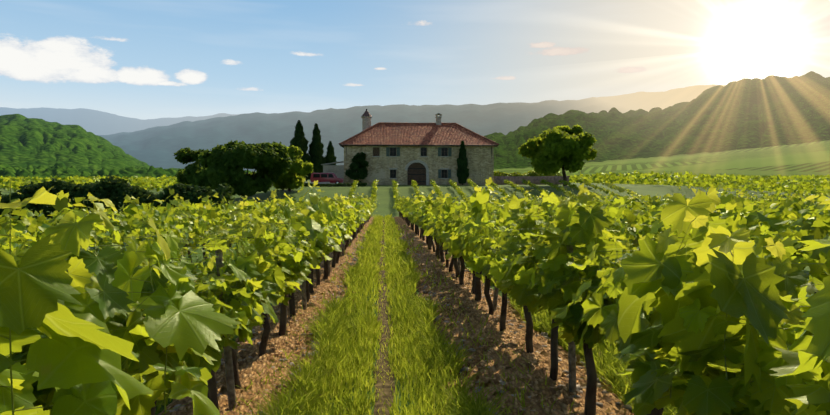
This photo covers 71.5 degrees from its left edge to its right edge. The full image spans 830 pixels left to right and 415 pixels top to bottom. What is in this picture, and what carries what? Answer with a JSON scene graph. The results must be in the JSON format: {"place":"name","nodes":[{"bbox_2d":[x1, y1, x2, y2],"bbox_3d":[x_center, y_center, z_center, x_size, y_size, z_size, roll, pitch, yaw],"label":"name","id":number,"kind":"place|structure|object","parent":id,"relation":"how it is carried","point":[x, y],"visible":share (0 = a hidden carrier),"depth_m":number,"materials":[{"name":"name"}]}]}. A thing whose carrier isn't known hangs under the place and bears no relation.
{"place":"outdoors","nodes":[
{"label":"outdoors","id":0,"kind":"place"},
{"bbox_2d":[0,114,183,170],"bbox_3d":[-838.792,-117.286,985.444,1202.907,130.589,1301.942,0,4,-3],"label":"hill","id":1,"kind":"structure","parent":0,"point":[25,142],"depth_m":673.41,"materials":[{"name":"green plant"}]},
{"bbox_2d":[0,107,239,134],"bbox_3d":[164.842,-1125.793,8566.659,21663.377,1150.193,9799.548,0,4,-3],"label":"mountain ridge","id":2,"kind":"structure","parent":0,"point":[96,122],"depth_m":9219.62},
{"bbox_2d":[0,163,256,177],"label":"distant tree line","id":3,"kind":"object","parent":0,"point":[62,170],"depth_m":350.36,"materials":[{"name":"green plant"}]},
{"bbox_2d":[97,84,725,170],"bbox_3d":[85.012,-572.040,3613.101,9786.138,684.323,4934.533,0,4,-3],"label":"mountain ridge","id":4,"kind":"structure","parent":0,"point":[157,146],"depth_m":3466.86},
{"bbox_2d":[0,171,829,414],"bbox_3d":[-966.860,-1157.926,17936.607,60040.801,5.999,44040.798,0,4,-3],"label":"terrain","id":5,"kind":"structure","parent":0,"point":[385,195],"depth_m":68.06,"materials":[{"name":"green plant"}]},
{"bbox_2d":[0,175,234,219],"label":"field hedge","id":6,"kind":"object","parent":5,"relation":"on","point":[116,190],"depth_m":46.23,"materials":[{"name":"green plant"}]},
{"bbox_2d":[174,147,212,189],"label":"tree","id":7,"kind":"object","parent":5,"relation":"on","point":[195,173],"depth_m":80.75,"materials":[{"name":"green plant"}]},
{"bbox_2d":[156,259,323,414],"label":"aisle grass","id":8,"kind":"structure","parent":5,"relation":"on","point":[159,402],"depth_m":4.15,"materials":[{"name":"green plant"}]},
{"bbox_2d":[198,140,292,200],"bbox_3d":[-18.000,-3.826,61.784,9.268,6.666,8.659,0,4,-3],"label":"tree","id":9,"kind":"object","parent":5,"relation":"on","point":[270,163],"depth_m":59.76,"materials":[{"name":"green plant"}]},
{"bbox_2d":[273,145,312,190],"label":"tree","id":10,"kind":"object","parent":5,"relation":"on","point":[300,168],"depth_m":67.71,"materials":[{"name":"green plant"}]},
{"bbox_2d":[290,120,311,180],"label":"cypress","id":11,"kind":"object","parent":5,"relation":"on","point":[298,140],"visible":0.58,"depth_m":97.75,"materials":[{"name":"green plant"}]},
{"bbox_2d":[272,182,329,185],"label":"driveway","id":12,"kind":"structure","parent":5,"relation":"on","point":[318,183],"depth_m":76.43,"materials":[{"name":"stone"}]},
{"bbox_2d":[308,123,326,180],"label":"cypress","id":13,"kind":"object","parent":5,"relation":"on","point":[316,151],"visible":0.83,"depth_m":98.94,"materials":[{"name":"green plant"}]},
{"bbox_2d":[310,173,343,183],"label":"van","id":14,"kind":"object","parent":5,"relation":"on","point":[328,177],"visible":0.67,"depth_m":79.91,"materials":[{"name":"paint"}]},
{"bbox_2d":[324,141,336,164],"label":"cypress","id":15,"kind":"object","parent":5,"relation":"on","point":[330,157],"visible":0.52,"depth_m":100.34,"materials":[{"name":"green plant"}]},
{"bbox_2d":[323,165,343,183],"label":"house annex","id":16,"kind":"object","parent":5,"relation":"on","point":[337,171],"visible":0.36,"depth_m":88.25,"materials":[{"name":"stone"}]},
{"bbox_2d":[303,182,366,186],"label":"low hedge","id":17,"kind":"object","parent":5,"relation":"on","point":[338,184],"depth_m":74.59,"materials":[{"name":"green plant"}]},
{"bbox_2d":[344,152,369,182],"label":"shrub","id":18,"kind":"object","parent":5,"relation":"on","point":[359,163],"depth_m":80.71,"materials":[{"name":"green plant"}]},
{"bbox_2d":[237,214,527,414],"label":"aisle grass","id":19,"kind":"structure","parent":5,"relation":"on","point":[346,342],"depth_m":5.14,"materials":[{"name":"green plant"}]},
{"bbox_2d":[373,221,394,414],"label":"dirt track","id":20,"kind":"structure","parent":5,"relation":"on","point":[386,388],"depth_m":5.05,"materials":[{"name":"brown soil"}]},
{"bbox_2d":[215,210,575,408],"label":"vine stakes","id":21,"kind":"object","parent":5,"relation":"in","point":[230,382],"visible":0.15,"depth_m":4.17,"materials":[{"name":"brown wood"}]},
{"bbox_2d":[157,217,633,414],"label":"soil strips","id":22,"kind":"object","parent":5,"relation":"on","point":[249,368],"visible":0.38,"depth_m":5.27,"materials":[{"name":"brown soil"}]},
{"bbox_2d":[219,225,367,414],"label":"weeds","id":23,"kind":"object","parent":22,"relation":"on","point":[299,336],"depth_m":5.23,"materials":[{"name":"green plant"}]},
{"bbox_2d":[161,246,613,414],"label":"fallen leaves","id":24,"kind":"object","parent":22,"relation":"on","point":[537,346],"visible":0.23,"depth_m":5.14,"materials":[{"name":"brown plant"}]},
{"bbox_2d":[167,233,631,414],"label":"soil stones","id":25,"kind":"object","parent":22,"relation":"on","point":[545,335],"visible":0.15,"depth_m":5.47,"materials":[{"name":"stone"}]},
{"bbox_2d":[397,224,578,414],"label":"weeds","id":26,"kind":"object","parent":22,"relation":"on","point":[522,390],"depth_m":5.57,"materials":[{"name":"green plant"}]},
{"bbox_2d":[0,170,829,200],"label":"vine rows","id":27,"kind":"object","parent":5,"relation":"on","point":[803,185],"visible":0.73,"depth_m":87.42,"materials":[{"name":"green plant"}]},
{"bbox_2d":[344,144,493,184],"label":"house walls","id":28,"kind":"structure","parent":5,"relation":"on","point":[480,165],"depth_m":82.61,"materials":[{"name":"beige stone"}]},
{"bbox_2d":[321,161,343,164],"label":"annex roof","id":29,"kind":"structure","parent":28,"relation":"attached to","point":[332,163],"depth_m":87.90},
{"bbox_2d":[373,147,447,177],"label":"house windows","id":30,"kind":"structure","parent":28,"relation":"in","point":[444,152],"depth_m":82.82,"materials":[{"name":"black glass"}]},
{"bbox_2d":[372,146,448,184],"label":"house stone trim","id":31,"kind":"structure","parent":28,"relation":"attached to","point":[424,164],"depth_m":82.54,"materials":[{"name":"beige stone"}]},
{"bbox_2d":[407,163,425,184],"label":"house door","id":32,"kind":"structure","parent":28,"relation":"in","point":[416,172],"depth_m":82.98,"materials":[{"name":"brown wood"}]},
{"bbox_2d":[340,144,497,159],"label":"house gutter","id":33,"kind":"object","parent":28,"relation":"attached to","point":[415,145],"visible":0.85,"depth_m":81.77,"materials":[{"name":"brown metal"}]},
{"bbox_2d":[386,147,451,177],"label":"window shutters","id":34,"kind":"object","parent":28,"relation":"attached to","point":[439,154],"visible":1,"depth_m":82.62,"materials":[{"name":"grey wood"}]},
{"bbox_2d":[342,124,496,144],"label":"house roof","id":35,"kind":"structure","parent":28,"relation":"on","point":[415,134],"depth_m":84.16,"materials":[{"name":"brown tile"}]},
{"bbox_2d":[361,116,371,130],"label":"turret","id":36,"kind":"object","parent":35,"relation":"on","point":[366,122],"visible":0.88,"depth_m":86.87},
{"bbox_2d":[361,109,371,116],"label":"turret roof","id":37,"kind":"structure","parent":36,"relation":"on","point":[366,113],"depth_m":86.94,"materials":[{"name":"brown tile"}]},
{"bbox_2d":[339,122,498,144],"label":"roof ridge tiles","id":38,"kind":"object","parent":35,"relation":"on","point":[415,123],"visible":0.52,"depth_m":86.21,"materials":[{"name":"brown tile"}]},
{"bbox_2d":[435,113,441,124],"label":"house chimney","id":39,"kind":"object","parent":35,"relation":"on","point":[438,120],"visible":0.96,"depth_m":87.25,"materials":[{"name":"grey stone"}]},
{"bbox_2d":[456,140,469,184],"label":"cypress","id":40,"kind":"object","parent":5,"relation":"on","point":[462,175],"depth_m":81.47,"materials":[{"name":"green plant"}]},
{"bbox_2d":[151,212,815,414],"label":"grapevine trunks","id":41,"kind":"object","parent":5,"relation":"on","point":[590,398],"visible":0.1,"depth_m":5.34,"materials":[{"name":"brown wood"}]},
{"bbox_2d":[206,192,557,239],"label":"vine leaves","id":42,"kind":"object","parent":41,"relation":"attached to","point":[404,206],"visible":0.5,"depth_m":18.99,"materials":[{"name":"green plant"}]},
{"bbox_2d":[0,177,829,294],"bbox_3d":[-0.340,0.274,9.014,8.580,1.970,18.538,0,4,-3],"label":"vine leaves","id":43,"kind":"object","parent":41,"relation":"attached to","point":[440,222],"visible":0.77,"depth_m":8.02,"materials":[{"name":"green plant"}]},
{"bbox_2d":[0,183,829,414],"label":"vine leaves","id":44,"kind":"object","parent":41,"relation":"attached to","point":[56,319],"visible":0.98,"depth_m":1.93,"materials":[{"name":"green plant"}]},
{"bbox_2d":[494,169,560,175],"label":"hedge","id":45,"kind":"object","parent":5,"relation":"on","point":[516,173],"visible":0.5,"depth_m":89.99,"materials":[{"name":"green plant"}]},
{"bbox_2d":[493,176,568,184],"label":"garden wall","id":46,"kind":"structure","parent":5,"relation":"on","point":[499,180],"depth_m":85.54,"materials":[{"name":"stone"}]},
{"bbox_2d":[518,125,596,185],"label":"tree","id":47,"kind":"object","parent":5,"relation":"on","point":[554,150],"depth_m":75.73,"materials":[{"name":"green plant"}]},
{"bbox_2d":[433,238,687,414],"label":"aisle grass","id":48,"kind":"structure","parent":5,"relation":"on","point":[608,366],"depth_m":4.80,"materials":[{"name":"green plant"}]},
{"bbox_2d":[0,0,829,119],"label":"sky","id":49,"kind":"structure","parent":0,"point":[139,59],"materials":[{"name":"blue"}]},
{"bbox_2d":[9,177,828,414],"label":"vine shoots","id":50,"kind":"object","parent":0,"point":[12,400],"visible":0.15,"depth_m":2.00,"materials":[{"name":"green plant"}]},
{"bbox_2d":[0,188,823,410],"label":"vine petioles","id":51,"kind":"object","parent":50,"relation":"attached to","point":[227,237],"visible":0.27,"depth_m":3.34,"materials":[{"name":"green plant"}]},
{"bbox_2d":[484,71,829,168],"bbox_3d":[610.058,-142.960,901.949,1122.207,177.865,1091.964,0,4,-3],"label":"hill","id":52,"kind":"structure","parent":0,"point":[767,111],"depth_m":742.28,"materials":[{"name":"green plant"}]},
{"bbox_2d":[494,140,829,175],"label":"grassy field","id":53,"kind":"structure","parent":0,"point":[810,159],"depth_m":407.77,"materials":[{"name":"green plant"}]}
]}

